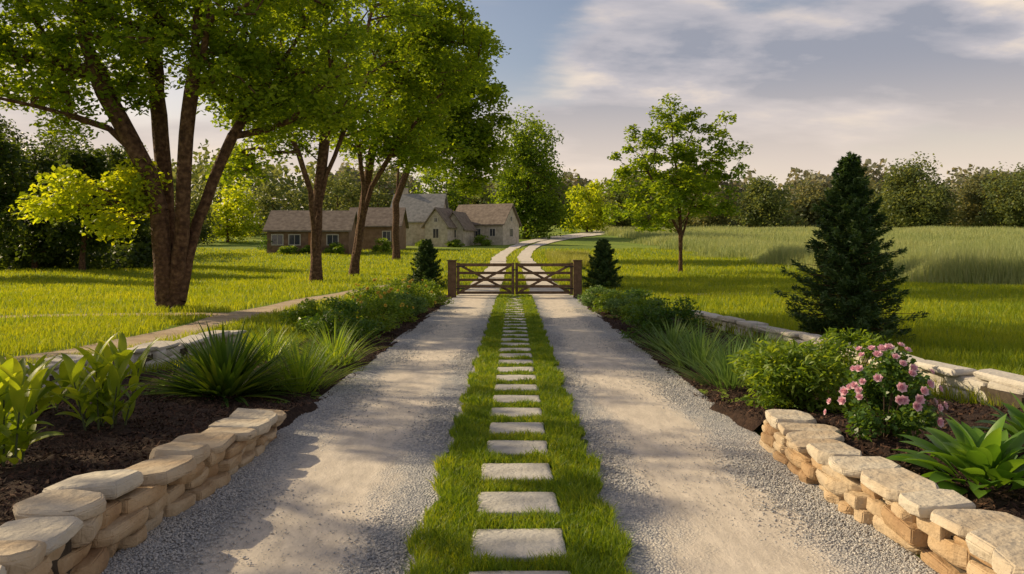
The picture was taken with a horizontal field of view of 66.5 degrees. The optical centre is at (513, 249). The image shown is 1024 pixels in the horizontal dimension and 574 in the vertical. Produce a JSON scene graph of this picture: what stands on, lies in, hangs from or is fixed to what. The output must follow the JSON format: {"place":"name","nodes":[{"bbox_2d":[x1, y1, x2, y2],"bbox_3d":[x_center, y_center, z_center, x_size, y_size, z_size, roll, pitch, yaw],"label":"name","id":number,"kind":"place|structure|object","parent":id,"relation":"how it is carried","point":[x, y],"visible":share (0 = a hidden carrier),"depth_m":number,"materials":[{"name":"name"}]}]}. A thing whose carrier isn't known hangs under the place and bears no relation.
{"place":"outdoors","nodes":[
{"label":"outdoors","id":0,"kind":"place"},
{"bbox_2d":[0,313,242,317],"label":"dirt path","id":1,"kind":"structure","parent":0,"point":[222,314],"depth_m":18.43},
{"bbox_2d":[0,280,418,363],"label":"dirt path","id":2,"kind":"structure","parent":0,"point":[150,337],"depth_m":15.40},
{"bbox_2d":[0,225,1023,558],"bbox_3d":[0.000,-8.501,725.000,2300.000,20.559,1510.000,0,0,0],"label":"ground","id":3,"kind":"structure","parent":0,"point":[586,243],"depth_m":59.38,"materials":[{"name":"green plant"}]},
{"bbox_2d":[0,126,37,260],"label":"broadleaf tree","id":4,"kind":"object","parent":3,"relation":"on","point":[12,181],"visible":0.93,"depth_m":38.57,"materials":[{"name":"green plant"}]},
{"bbox_2d":[0,114,38,220],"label":"broadleaf tree","id":5,"kind":"object","parent":3,"relation":"on","point":[12,134],"visible":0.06,"depth_m":58.71,"materials":[{"name":"green plant"}]},
{"bbox_2d":[0,134,89,269],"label":"broadleaf tree","id":6,"kind":"object","parent":3,"relation":"on","point":[34,247],"visible":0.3,"depth_m":45.43,"materials":[{"name":"green plant"}]},
{"bbox_2d":[26,121,105,248],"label":"broadleaf tree","id":7,"kind":"object","parent":3,"relation":"on","point":[52,141],"visible":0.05,"depth_m":60.26,"materials":[{"name":"green plant"}]},
{"bbox_2d":[0,241,152,271],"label":"undergrowth","id":8,"kind":"object","parent":3,"relation":"on","point":[126,259],"visible":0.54,"depth_m":48.06,"materials":[{"name":"green plant"}]},
{"bbox_2d":[29,137,132,270],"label":"broadleaf tree","id":9,"kind":"object","parent":3,"relation":"on","point":[76,158],"visible":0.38,"depth_m":43.69,"materials":[{"name":"green plant"}]},
{"bbox_2d":[87,142,152,267],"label":"broadleaf tree","id":10,"kind":"object","parent":3,"relation":"on","point":[116,154],"visible":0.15,"depth_m":53.36,"materials":[{"name":"green plant"}]},
{"bbox_2d":[26,330,246,393],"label":"edging wall","id":11,"kind":"structure","parent":3,"relation":"on","point":[162,346],"depth_m":10.32,"materials":[{"name":"stone"}]},
{"bbox_2d":[0,408,285,573],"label":"dry stone wall","id":12,"kind":"structure","parent":3,"relation":"on","point":[90,523],"depth_m":4.00,"materials":[{"name":"beige stone"}]},
{"bbox_2d":[174,182,225,244],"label":"broadleaf tree","id":13,"kind":"object","parent":3,"relation":"on","point":[206,227],"visible":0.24,"depth_m":109.89,"materials":[{"name":"green plant"}]},
{"bbox_2d":[0,0,402,310],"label":"maple tree","id":14,"kind":"object","parent":3,"relation":"on","point":[149,34],"visible":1,"depth_m":19.09,"materials":[{"name":"green plant"}]},
{"bbox_2d":[207,176,266,242],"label":"broadleaf tree","id":15,"kind":"object","parent":3,"relation":"on","point":[234,206],"visible":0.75,"depth_m":119.53,"materials":[{"name":"green plant"}]},
{"bbox_2d":[133,139,382,233],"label":"wood","id":16,"kind":"object","parent":3,"relation":"on","point":[198,177],"visible":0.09,"depth_m":155.22,"materials":[{"name":"green plant"}]},
{"bbox_2d":[239,181,305,238],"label":"broadleaf tree","id":17,"kind":"object","parent":3,"relation":"on","point":[269,191],"visible":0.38,"depth_m":134.16,"materials":[{"name":"green plant"}]},
{"bbox_2d":[276,245,300,253],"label":"hedge bush","id":18,"kind":"object","parent":3,"relation":"on","point":[287,249],"visible":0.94,"depth_m":80.45,"materials":[{"name":"green plant"}]},
{"bbox_2d":[276,298,335,333],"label":"green shrub","id":19,"kind":"object","parent":3,"relation":"on","point":[301,311],"visible":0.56,"depth_m":14.19,"materials":[{"name":"green plant"}]},
{"bbox_2d":[263,210,357,254],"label":"farm building","id":20,"kind":"structure","parent":3,"relation":"on","point":[286,227],"depth_m":83.21,"materials":[{"name":"brown"}]},
{"bbox_2d":[271,234,283,244],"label":"window","id":21,"kind":"structure","parent":20,"relation":"in","point":[277,239],"depth_m":82.78,"materials":[{"name":"white glass"}]},
{"bbox_2d":[288,234,300,244],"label":"window","id":22,"kind":"structure","parent":20,"relation":"in","point":[293,239],"depth_m":82.86,"materials":[{"name":"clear glass"}]},
{"bbox_2d":[180,0,441,281],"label":"maple tree","id":23,"kind":"object","parent":3,"relation":"on","point":[323,170],"visible":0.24,"depth_m":35.78,"materials":[{"name":"green plant"}]},
{"bbox_2d":[322,242,345,253],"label":"hedge bush","id":24,"kind":"object","parent":3,"relation":"on","point":[334,247],"visible":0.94,"depth_m":81.60,"materials":[{"name":"green plant"}]},
{"bbox_2d":[302,168,371,210],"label":"broadleaf tree","id":25,"kind":"object","parent":3,"relation":"on","point":[330,192],"visible":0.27,"depth_m":138.50,"materials":[{"name":"green plant"}]},
{"bbox_2d":[346,278,399,303],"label":"flowering shrub","id":26,"kind":"object","parent":3,"relation":"on","point":[370,290],"visible":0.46,"depth_m":19.19,"materials":[{"name":"green plant"}]},
{"bbox_2d":[342,158,409,207],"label":"broadleaf tree","id":27,"kind":"object","parent":3,"relation":"on","point":[375,199],"visible":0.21,"depth_m":144.28,"materials":[{"name":"green plant"}]},
{"bbox_2d":[349,207,408,249],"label":"farm building","id":28,"kind":"structure","parent":3,"relation":"on","point":[378,222],"depth_m":94.40,"materials":[{"name":"brown"}]},
{"bbox_2d":[370,237,392,252],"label":"hedge bush","id":29,"kind":"object","parent":3,"relation":"on","point":[385,247],"visible":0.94,"depth_m":87.70,"materials":[{"name":"green plant"}]},
{"bbox_2d":[276,0,502,275],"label":"maple tree","id":30,"kind":"object","parent":3,"relation":"on","point":[415,152],"visible":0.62,"depth_m":42.14,"materials":[{"name":"green plant"}]},
{"bbox_2d":[390,188,448,245],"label":"cottage","id":31,"kind":"structure","parent":3,"relation":"on","point":[420,208],"depth_m":109.91,"materials":[{"name":"stone"}]},
{"bbox_2d":[406,239,447,289],"bbox_3d":[-3.284,0.605,30.142,1.804,2.118,1.938,0,0,0],"label":"spruce tree","id":32,"kind":"object","parent":3,"relation":"on","point":[427,268],"visible":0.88,"depth_m":29.79,"materials":[{"name":"green plant"}]},
{"bbox_2d":[421,207,456,246],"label":"cottage","id":33,"kind":"structure","parent":3,"relation":"on","point":[439,226],"depth_m":104.86,"materials":[{"name":"stone"}]},
{"bbox_2d":[405,162,474,210],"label":"broadleaf tree","id":34,"kind":"object","parent":3,"relation":"on","point":[452,192],"visible":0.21,"depth_m":147.72,"materials":[{"name":"green plant"}]},
{"bbox_2d":[372,0,521,259],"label":"maple tree","id":35,"kind":"object","parent":3,"relation":"on","point":[479,131],"visible":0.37,"depth_m":69.08,"materials":[{"name":"green plant"}]},
{"bbox_2d":[447,260,456,297],"bbox_3d":[-1.970,0.954,25.000,0.300,1.242,0.300,0,0,0],"label":"gate post","id":36,"kind":"object","parent":3,"relation":"on","point":[451,278],"visible":0.8,"depth_m":24.87,"materials":[{"name":"brown wood"}]},
{"bbox_2d":[456,263,513,294],"bbox_3d":[-0.932,0.930,24.997,1.915,1.020,0.109,0,0,0],"label":"gate leaf","id":37,"kind":"object","parent":36,"relation":"attached to","point":[464,288],"visible":1,"depth_m":24.98,"materials":[{"name":"brown wood"}]},
{"bbox_2d":[449,211,476,245],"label":"cottage","id":38,"kind":"structure","parent":3,"relation":"on","point":[465,230],"depth_m":106.92,"materials":[{"name":"stone"}]},
{"bbox_2d":[448,171,494,210],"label":"broadleaf tree","id":39,"kind":"object","parent":3,"relation":"on","point":[477,200],"visible":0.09,"depth_m":154.22,"materials":[{"name":"green plant"}]},
{"bbox_2d":[456,203,521,244],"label":"cottage","id":40,"kind":"structure","parent":3,"relation":"on","point":[498,224],"depth_m":111.68,"materials":[{"name":"stone"}]},
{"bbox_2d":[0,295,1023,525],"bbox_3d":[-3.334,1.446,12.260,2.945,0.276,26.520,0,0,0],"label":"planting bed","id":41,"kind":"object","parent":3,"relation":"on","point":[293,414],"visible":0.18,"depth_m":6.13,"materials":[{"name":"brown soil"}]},
{"bbox_2d":[0,354,63,467],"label":"canna plant","id":42,"kind":"object","parent":41,"relation":"on","point":[18,434],"visible":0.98,"depth_m":4.98,"materials":[{"name":"green plant"}]},
{"bbox_2d":[0,354,71,413],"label":"canna plant","id":43,"kind":"object","parent":41,"relation":"on","point":[41,402],"visible":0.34,"depth_m":6.53,"materials":[{"name":"green plant"}]},
{"bbox_2d":[48,332,159,430],"bbox_3d":[-3.230,1.038,6.184,0.779,0.781,0.779,0,0,0],"label":"canna plant","id":44,"kind":"object","parent":41,"relation":"on","point":[102,393],"visible":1,"depth_m":6.10,"materials":[{"name":"green plant"}]},
{"bbox_2d":[122,317,318,406],"bbox_3d":[-3.094,1.119,8.203,2.097,0.924,2.196,0,0,0],"label":"yucca plant","id":45,"kind":"object","parent":41,"relation":"on","point":[222,364],"visible":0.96,"depth_m":7.99,"materials":[{"name":"green plant"}]},
{"bbox_2d":[231,319,318,362],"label":"iris plant","id":46,"kind":"object","parent":41,"relation":"on","point":[271,335],"visible":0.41,"depth_m":10.83,"materials":[{"name":"green plant"}]},
{"bbox_2d":[239,322,376,392],"bbox_3d":[-2.436,1.178,8.624,1.893,0.756,1.909,0,0,0],"label":"iris plant","id":47,"kind":"object","parent":41,"relation":"on","point":[308,372],"visible":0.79,"depth_m":8.54,"materials":[{"name":"green plant"}]},
{"bbox_2d":[271,317,390,365],"bbox_3d":[-2.439,1.168,10.250,1.739,0.684,1.610,0,0,27],"label":"iris plant","id":48,"kind":"object","parent":41,"relation":"on","point":[339,341],"visible":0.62,"depth_m":10.21,"materials":[{"name":"green plant"}]},
{"bbox_2d":[294,296,385,341],"bbox_3d":[-2.810,1.153,12.924,1.514,0.756,1.532,0,0,34],"label":"green shrub","id":49,"kind":"object","parent":41,"relation":"on","point":[337,306],"visible":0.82,"depth_m":12.81,"materials":[{"name":"green plant"}]},
{"bbox_2d":[341,292,407,332],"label":"flowering shrub","id":50,"kind":"object","parent":41,"relation":"on","point":[390,306],"visible":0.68,"depth_m":14.04,"materials":[{"name":"green plant"}]},
{"bbox_2d":[371,287,417,322],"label":"flowering shrub","id":51,"kind":"object","parent":41,"relation":"on","point":[405,311],"visible":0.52,"depth_m":15.96,"materials":[{"name":"green plant"}]},
{"bbox_2d":[376,276,416,296],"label":"flowering shrub","id":52,"kind":"object","parent":41,"relation":"on","point":[395,282],"visible":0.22,"depth_m":20.45,"materials":[{"name":"green plant"}]},
{"bbox_2d":[392,290,429,316],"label":"green shrub","id":53,"kind":"object","parent":41,"relation":"on","point":[415,301],"visible":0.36,"depth_m":17.75,"materials":[{"name":"green plant"}]},
{"bbox_2d":[395,279,437,307],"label":"flowering shrub","id":54,"kind":"object","parent":41,"relation":"on","point":[431,300],"visible":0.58,"depth_m":18.90,"materials":[{"name":"green plant"}]},
{"bbox_2d":[412,279,453,304],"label":"green shrub","id":55,"kind":"object","parent":41,"relation":"on","point":[438,292],"visible":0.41,"depth_m":20.77,"materials":[{"name":"green plant"}]},
{"bbox_2d":[479,105,582,238],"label":"broadleaf tree","id":56,"kind":"object","parent":3,"relation":"on","point":[537,208],"visible":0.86,"depth_m":131.77,"materials":[{"name":"green plant"}]},
{"bbox_2d":[557,179,611,231],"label":"broadleaf tree","id":57,"kind":"object","parent":3,"relation":"on","point":[590,217],"visible":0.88,"depth_m":166.09,"materials":[{"name":"green plant"}]},
{"bbox_2d":[582,238,622,289],"bbox_3d":[3.391,0.601,29.982,1.729,2.120,1.893,0,0,0],"label":"spruce tree","id":58,"kind":"object","parent":3,"relation":"on","point":[602,271],"visible":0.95,"depth_m":29.78,"materials":[{"name":"green plant"}]},
{"bbox_2d":[327,157,1023,224],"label":"wood","id":59,"kind":"object","parent":3,"relation":"on","point":[818,175],"visible":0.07,"depth_m":267.09,"materials":[{"name":"green plant"}]},
{"bbox_2d":[601,92,752,272],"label":"young tree","id":60,"kind":"object","parent":3,"relation":"on","point":[679,186],"visible":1,"depth_m":45.50,"materials":[{"name":"green plant"}]},
{"bbox_2d":[668,185,742,227],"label":"broadleaf tree","id":61,"kind":"object","parent":3,"relation":"on","point":[718,220],"visible":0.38,"depth_m":207.84,"materials":[{"name":"green plant"}]},
{"bbox_2d":[573,296,1023,518],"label":"planting bed","id":62,"kind":"object","parent":3,"relation":"on","point":[750,421],"visible":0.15,"depth_m":6.49,"materials":[{"name":"brown soil"}]},
{"bbox_2d":[577,285,615,306],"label":"green shrub","id":63,"kind":"object","parent":62,"relation":"on","point":[590,292],"visible":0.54,"depth_m":20.13,"materials":[{"name":"green plant"}]},
{"bbox_2d":[589,290,628,312],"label":"green shrub","id":64,"kind":"object","parent":62,"relation":"on","point":[601,299],"visible":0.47,"depth_m":18.61,"materials":[{"name":"green plant"}]},
{"bbox_2d":[602,292,644,319],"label":"green shrub","id":65,"kind":"object","parent":62,"relation":"on","point":[613,304],"visible":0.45,"depth_m":17.38,"materials":[{"name":"green plant"}]},
{"bbox_2d":[616,296,667,325],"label":"green shrub","id":66,"kind":"object","parent":62,"relation":"on","point":[623,309],"visible":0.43,"depth_m":14.88,"materials":[{"name":"green plant"}]},
{"bbox_2d":[622,287,665,305],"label":"green shrub","id":67,"kind":"object","parent":62,"relation":"on","point":[640,293],"visible":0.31,"depth_m":19.17,"materials":[{"name":"green plant"}]},
{"bbox_2d":[619,296,710,338],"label":"green shrub","id":68,"kind":"object","parent":62,"relation":"on","point":[647,316],"visible":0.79,"depth_m":13.22,"materials":[{"name":"green plant"}]},
{"bbox_2d":[657,335,757,389],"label":"sage grass","id":69,"kind":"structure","parent":62,"relation":"on","point":[725,374],"depth_m":8.73,"materials":[{"name":"green plant"}]},
{"bbox_2d":[713,323,817,364],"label":"sage grass","id":70,"kind":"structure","parent":62,"relation":"on","point":[751,340],"depth_m":10.37,"materials":[{"name":"green plant"}]},
{"bbox_2d":[726,335,870,414],"bbox_3d":[2.681,1.150,7.242,1.336,0.715,1.364,0,0,0],"label":"leafy shrub","id":71,"kind":"object","parent":62,"relation":"on","point":[796,376],"visible":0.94,"depth_m":6.98,"materials":[{"name":"green plant"}]},
{"bbox_2d":[819,326,897,388],"bbox_3d":[3.599,1.192,8.414,1.166,0.708,1.050,0,0,-39],"label":"leafy shrub","id":72,"kind":"object","parent":62,"relation":"on","point":[864,341],"visible":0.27,"depth_m":8.41,"materials":[{"name":"green plant"}]},
{"bbox_2d":[823,342,948,441],"bbox_3d":[2.681,1.022,5.651,0.809,0.714,0.716,0,0,39],"label":"rose bush","id":73,"kind":"object","parent":62,"relation":"on","point":[910,410],"visible":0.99,"depth_m":5.54,"materials":[{"name":"green plant"}]},
{"bbox_2d":[887,413,1023,498],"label":"hosta plant","id":74,"kind":"object","parent":62,"relation":"on","point":[975,455],"visible":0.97,"depth_m":4.47,"materials":[{"name":"green plant"}]},
{"bbox_2d":[971,392,1023,453],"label":"hosta plant","id":75,"kind":"object","parent":62,"relation":"on","point":[1016,422],"visible":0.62,"depth_m":5.60,"materials":[{"name":"green plant"}]},
{"bbox_2d":[601,196,1017,226],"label":"hedgerow","id":76,"kind":"object","parent":3,"relation":"on","point":[795,205],"visible":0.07,"depth_m":224.15,"materials":[{"name":"green plant"}]},
{"bbox_2d":[774,151,928,344],"bbox_3d":[5.506,0.015,12.723,2.238,3.331,2.262,0,0,-16],"label":"spruce tree","id":77,"kind":"object","parent":3,"relation":"on","point":[848,224],"visible":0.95,"depth_m":12.65,"materials":[{"name":"green plant"}]},
{"bbox_2d":[692,310,1023,408],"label":"edging wall","id":78,"kind":"structure","parent":3,"relation":"on","point":[994,382],"depth_m":8.13,"materials":[{"name":"stone"}]},
{"bbox_2d":[867,179,896,225],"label":"broadleaf tree","id":79,"kind":"object","parent":3,"relation":"on","point":[875,187],"visible":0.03,"depth_m":220.32,"materials":[{"name":"green plant"}]},
{"bbox_2d":[759,409,1023,573],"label":"dry stone wall","id":80,"kind":"structure","parent":3,"relation":"on","point":[931,524],"depth_m":4.07,"materials":[{"name":"beige stone"}]},
{"bbox_2d":[0,0,1023,222],"label":"sky","id":81,"kind":"structure","parent":0,"point":[808,84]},
{"bbox_2d":[101,295,938,573],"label":"driveway","id":82,"kind":"structure","parent":0,"point":[359,476],"depth_m":5.20,"materials":[{"name":"grey gravel"}]},
{"bbox_2d":[430,370,627,573],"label":"soil","id":83,"kind":"structure","parent":82,"relation":"on","point":[524,517],"depth_m":4.31,"materials":[{"name":"soil"}]},
{"bbox_2d":[496,375,534,381],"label":"stepping stone","id":84,"kind":"object","parent":83,"relation":"on","point":[509,377],"visible":0.31,"depth_m":9.10,"materials":[{"name":"grey stone"}]},
{"bbox_2d":[489,407,542,418],"bbox_3d":[0.020,1.526,7.179,0.495,0.072,0.401,0,0,2],"label":"stepping stone","id":85,"kind":"object","parent":83,"relation":"on","point":[511,411],"visible":0.38,"depth_m":7.19,"materials":[{"name":"grey stone"}]},
{"bbox_2d":[480,463,552,482],"bbox_3d":[0.018,1.526,5.260,0.489,0.072,0.397,0,0,-1],"label":"stepping stone","id":86,"kind":"object","parent":83,"relation":"on","point":[510,470],"visible":0.6,"depth_m":5.27,"materials":[{"name":"grey stone"}]},
{"bbox_2d":[489,422,544,434],"bbox_3d":[0.028,1.526,6.540,0.469,0.071,0.422,0,0,1],"label":"stepping stone","id":87,"kind":"object","parent":83,"relation":"on","point":[499,427],"visible":0.52,"depth_m":6.54,"materials":[{"name":"grey stone"}]},
{"bbox_2d":[493,395,540,404],"bbox_3d":[0.031,1.526,7.820,0.487,0.072,0.410,0,-1,-1],"label":"stepping stone","id":88,"kind":"object","parent":83,"relation":"on","point":[507,398],"visible":0.46,"depth_m":7.82,"materials":[{"name":"grey stone"}]},
{"bbox_2d":[495,384,538,391],"bbox_3d":[0.035,1.526,8.461,0.498,0.072,0.400,0,0,2],"label":"stepping stone","id":89,"kind":"object","parent":83,"relation":"on","point":[511,386],"visible":0.42,"depth_m":8.49,"materials":[{"name":"grey stone"}]},
{"bbox_2d":[398,294,636,573],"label":"grass strip","id":90,"kind":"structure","parent":83,"relation":"on","point":[470,434],"depth_m":5.05,"materials":[{"name":"green plant"}]},
{"bbox_2d":[470,528,565,561],"bbox_3d":[0.021,1.526,3.980,0.498,0.072,0.415,-1,-1,0],"label":"stepping stone","id":91,"kind":"object","parent":83,"relation":"on","point":[519,543],"visible":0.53,"depth_m":3.97,"materials":[{"name":"grey stone"}]},
{"bbox_2d":[477,492,558,516],"bbox_3d":[0.021,1.526,4.620,0.485,0.072,0.396,0,0,-1],"label":"stepping stone","id":92,"kind":"object","parent":83,"relation":"on","point":[502,502],"visible":0.59,"depth_m":4.61,"materials":[{"name":"grey stone"}]},
{"bbox_2d":[487,440,548,456],"bbox_3d":[0.029,1.526,5.903,0.468,0.072,0.418,0,0,0],"label":"stepping stone","id":93,"kind":"object","parent":83,"relation":"on","point":[511,446],"visible":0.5,"depth_m":5.91,"materials":[{"name":"grey stone"}]},
{"bbox_2d":[469,571,568,573],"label":"stepping stone","id":94,"kind":"object","parent":83,"relation":"on","point":[522,572],"visible":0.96,"depth_m":3.60,"materials":[{"name":"grey stone"}]},
{"bbox_2d":[573,260,582,296],"bbox_3d":[2.050,0.954,25.000,0.300,1.242,0.300,0,0,0],"label":"gate post","id":95,"kind":"object","parent":82,"relation":"on","point":[577,276],"visible":0.8,"depth_m":24.87,"materials":[{"name":"brown wood"}]},
{"bbox_2d":[513,263,573,294],"bbox_3d":[0.973,0.930,24.995,1.995,1.020,0.111,0,0,0],"label":"gate leaf","id":96,"kind":"object","parent":95,"relation":"attached to","point":[549,280],"visible":1,"depth_m":24.98,"materials":[{"name":"brown wood"}]},
{"bbox_2d":[459,230,601,294],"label":"gravel track","id":97,"kind":"structure","parent":0,"point":[500,257],"depth_m":65.50,"materials":[{"name":"grey gravel"}]},
{"bbox_2d":[517,231,607,294],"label":"gravel track","id":98,"kind":"structure","parent":0,"point":[525,254],"depth_m":65.50,"materials":[{"name":"grey gravel"}]},
{"bbox_2d":[544,249,592,267],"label":"straw grass","id":99,"kind":"structure","parent":0,"point":[559,256],"depth_m":58.41,"materials":[{"name":"plant"}]},
{"bbox_2d":[625,314,714,352],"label":"sage grass","id":100,"kind":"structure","parent":0,"point":[671,335],"depth_m":11.75,"materials":[{"name":"green plant"}]},
{"bbox_2d":[635,318,753,368],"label":"sage grass","id":101,"kind":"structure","parent":0,"point":[691,346],"depth_m":9.95,"materials":[{"name":"green plant"}]},
{"bbox_2d":[592,224,1023,285],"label":"hay field","id":102,"kind":"structure","parent":0,"point":[757,227],"depth_m":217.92,"materials":[{"name":"green plant"}]},
{"bbox_2d":[594,175,651,229],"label":"broadleaf tree","id":103,"kind":"object","parent":102,"relation":"on","point":[627,222],"visible":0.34,"depth_m":182.85,"materials":[{"name":"green plant"}]},
{"bbox_2d":[728,174,807,228],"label":"broadleaf tree","id":104,"kind":"object","parent":102,"relation":"on","point":[761,207],"visible":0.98,"depth_m":196.79,"materials":[{"name":"green plant"}]},
{"bbox_2d":[786,177,832,225],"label":"broadleaf tree","id":105,"kind":"object","parent":102,"relation":"on","point":[818,193],"visible":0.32,"depth_m":227.66,"materials":[{"name":"green plant"}]},
{"bbox_2d":[867,151,965,227],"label":"broadleaf tree","id":106,"kind":"object","parent":102,"relation":"on","point":[906,203],"visible":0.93,"depth_m":191.73,"materials":[{"name":"green plant"}]},
{"bbox_2d":[943,166,1018,228],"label":"broadleaf tree","id":107,"kind":"object","parent":102,"relation":"on","point":[967,210],"visible":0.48,"depth_m":197.85,"materials":[{"name":"green plant"}]},
{"bbox_2d":[973,161,1023,227],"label":"broadleaf tree","id":108,"kind":"object","parent":102,"relation":"on","point":[1006,208],"visible":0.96,"depth_m":179.80,"materials":[{"name":"green plant"}]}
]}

